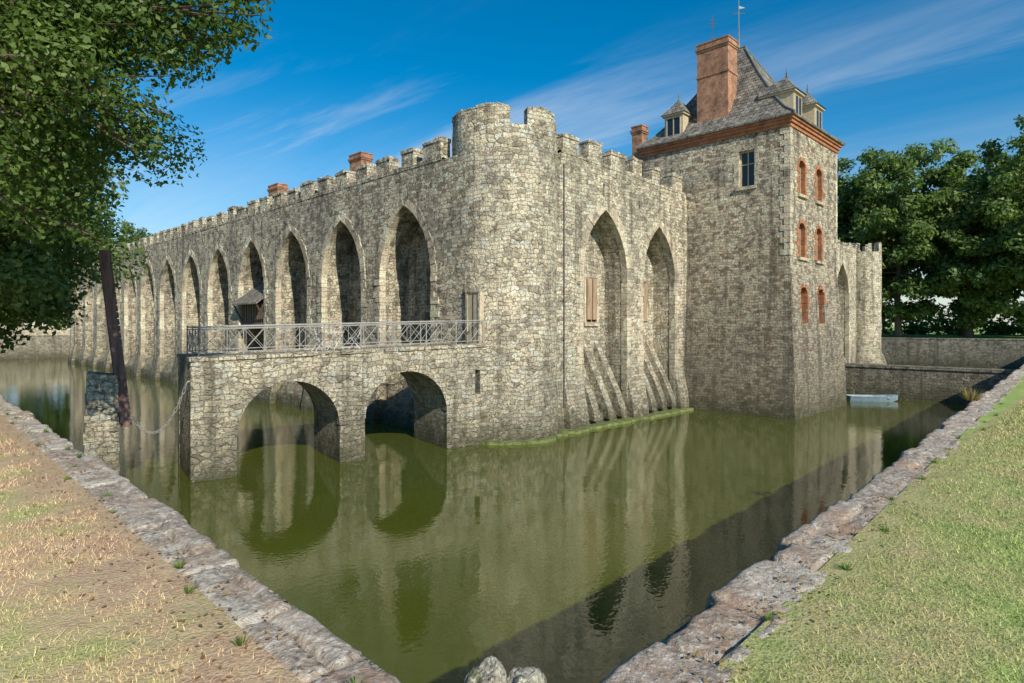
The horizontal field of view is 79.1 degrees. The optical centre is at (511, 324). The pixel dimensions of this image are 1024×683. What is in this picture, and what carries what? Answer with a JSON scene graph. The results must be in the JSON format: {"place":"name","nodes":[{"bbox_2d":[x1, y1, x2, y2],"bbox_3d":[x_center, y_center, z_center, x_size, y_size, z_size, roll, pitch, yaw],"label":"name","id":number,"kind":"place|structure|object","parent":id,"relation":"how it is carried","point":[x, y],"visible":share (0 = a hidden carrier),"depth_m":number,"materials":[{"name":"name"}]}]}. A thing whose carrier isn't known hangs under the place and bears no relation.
{"place":"outdoors","nodes":[
{"label":"outdoors","id":0,"kind":"place"},
{"bbox_2d":[0,432,279,682],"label":"grass","id":1,"kind":"structure","parent":0,"point":[7,442],"depth_m":3.90,"materials":[{"name":"plant"}]},
{"bbox_2d":[0,358,967,682],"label":"moat water","id":2,"kind":"structure","parent":0,"point":[590,556],"depth_m":17.20,"materials":[{"name":"green liquid"}]},
{"bbox_2d":[83,250,189,472],"bbox_3d":[-12.225,1.918,20.288,3.073,8.563,1.247,0,0,-35],"label":"raised drawbridge","id":3,"kind":"object","parent":2,"relation":"in","point":[107,404],"visible":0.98,"depth_m":19.41,"materials":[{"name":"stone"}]},
{"bbox_2d":[177,342,495,481],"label":"stone bridge","id":4,"kind":"structure","parent":2,"relation":"in","point":[451,385],"depth_m":23.66,"materials":[{"name":"beige stone"}]},
{"bbox_2d":[311,329,325,350],"bbox_3d":[-7.487,0.579,24.022,0.510,0.870,0.402,0,0,-41],"label":"folding chair","id":5,"kind":"object","parent":4,"relation":"on","point":[317,339],"visible":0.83,"depth_m":23.92,"materials":[{"name":"white paint"}]},
{"bbox_2d":[186,319,484,356],"bbox_3d":[-6.643,0.415,25.165,11.399,1.318,2.716,0,0,-35],"label":"metal railing","id":6,"kind":"object","parent":4,"relation":"on","point":[195,344],"visible":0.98,"depth_m":24.06,"materials":[{"name":"grey metal"}]},
{"bbox_2d":[327,332,343,349],"bbox_3d":[-6.980,0.631,24.564,0.660,0.732,0.660,0,0,38],"label":"bistro table","id":7,"kind":"object","parent":4,"relation":"on","point":[334,342],"visible":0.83,"depth_m":24.53,"materials":[{"name":"white paint"}]},
{"bbox_2d":[349,328,361,348],"bbox_3d":[-6.356,0.543,25.109,0.510,0.870,0.402,0,0,-10],"label":"folding chair","id":8,"kind":"object","parent":4,"relation":"on","point":[354,341],"visible":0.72,"depth_m":24.95,"materials":[{"name":"white paint"}]},
{"bbox_2d":[68,0,886,444],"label":"medieval castle","id":9,"kind":"structure","parent":2,"relation":"in","point":[694,254],"depth_m":35.72,"materials":[{"name":"stone"}]},
{"bbox_2d":[465,287,483,342],"bbox_3d":[-1.587,-0.425,27.729,1.000,2.450,0.540,0,0,45],"label":"entrance door","id":10,"kind":"structure","parent":9,"relation":"in","point":[474,301],"depth_m":27.51,"materials":[{"name":"paint"}]},
{"bbox_2d":[306,273,647,325],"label":"recess windows","id":11,"kind":"structure","parent":9,"relation":"in","point":[592,322],"depth_m":34.43,"materials":[{"name":"brown wood"}]},
{"bbox_2d":[740,150,817,256],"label":"keep windows","id":12,"kind":"structure","parent":9,"relation":"in","point":[747,161],"depth_m":36.37,"materials":[{"name":"paint"}]},
{"bbox_2d":[846,394,897,401],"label":"boat","id":13,"kind":"object","parent":2,"relation":"on","point":[876,398],"visible":0.92,"depth_m":42.11,"materials":[{"name":"blue paint"}]},
{"bbox_2d":[845,363,1014,403],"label":"causeway wall","id":14,"kind":"structure","parent":2,"relation":"in","point":[926,383],"depth_m":42.57,"materials":[{"name":"stone"}]},
{"bbox_2d":[0,326,1023,682],"bbox_3d":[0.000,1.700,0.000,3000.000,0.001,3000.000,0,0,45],"label":"ground","id":15,"kind":"structure","parent":0,"point":[778,650],"depth_m":3.81,"materials":[{"name":"green plant"}]},
{"bbox_2d":[1,326,69,335],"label":"crenellated far wall","id":16,"kind":"structure","parent":15,"relation":"on","point":[37,331],"depth_m":98.42,"materials":[{"name":"stone"}]},
{"bbox_2d":[0,82,149,353],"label":"linden tree","id":17,"kind":"object","parent":15,"relation":"on","point":[36,286],"visible":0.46,"depth_m":24.05,"materials":[{"name":"green plant"}]},
{"bbox_2d":[0,0,275,252],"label":"chestnut tree","id":18,"kind":"object","parent":15,"relation":"on","point":[43,57],"visible":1,"depth_m":12.11,"materials":[{"name":"green plant"}]},
{"bbox_2d":[5,394,1005,682],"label":"wall weeds","id":19,"kind":"object","parent":15,"relation":"on","point":[765,618],"depth_m":4.39,"materials":[{"name":"green plant"}]},
{"bbox_2d":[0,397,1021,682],"bbox_3d":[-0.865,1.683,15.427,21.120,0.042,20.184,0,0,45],"label":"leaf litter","id":20,"kind":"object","parent":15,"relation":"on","point":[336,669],"visible":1,"depth_m":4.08,"materials":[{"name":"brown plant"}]},
{"bbox_2d":[0,114,1023,337],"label":"tree row","id":21,"kind":"object","parent":15,"relation":"on","point":[954,234],"visible":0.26,"depth_m":79.76,"materials":[{"name":"green plant"}]},
{"bbox_2d":[0,335,1023,671],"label":"moat retaining wall","id":22,"kind":"structure","parent":15,"relation":"on","point":[986,353],"depth_m":75.46,"materials":[{"name":"stone"}]},
{"bbox_2d":[0,394,400,682],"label":"moat wall coping","id":23,"kind":"object","parent":22,"relation":"on","point":[328,649],"visible":0.82,"depth_m":4.22,"materials":[{"name":"stone"}]},
{"bbox_2d":[464,656,546,682],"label":"lichen covered rock","id":24,"kind":"object","parent":22,"relation":"on","point":[490,669],"visible":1,"depth_m":2.48,"materials":[{"name":"grey stone"}]},
{"bbox_2d":[601,365,1023,682],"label":"moat wall coping","id":25,"kind":"object","parent":22,"relation":"on","point":[736,595],"visible":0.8,"depth_m":4.14,"materials":[{"name":"stone"}]},
{"bbox_2d":[958,386,986,400],"bbox_3d":[10.455,1.510,14.058,0.682,0.379,0.886,0,0,45],"label":"dry weed","id":26,"kind":"object","parent":25,"relation":"on","point":[971,396],"visible":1,"depth_m":13.96,"materials":[{"name":"plant"}]},
{"bbox_2d":[0,301,1023,335],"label":"hedge","id":27,"kind":"object","parent":15,"relation":"on","point":[990,327],"visible":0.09,"depth_m":108.16,"materials":[{"name":"green plant"}]},
{"bbox_2d":[22,0,1023,325],"label":"sky","id":28,"kind":"structure","parent":0,"point":[335,80],"materials":[{"name":"blue"}]},
{"bbox_2d":[731,400,1023,682],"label":"grass","id":29,"kind":"structure","parent":0,"point":[1021,406],"depth_m":4.15,"materials":[{"name":"green plant"}]}
]}

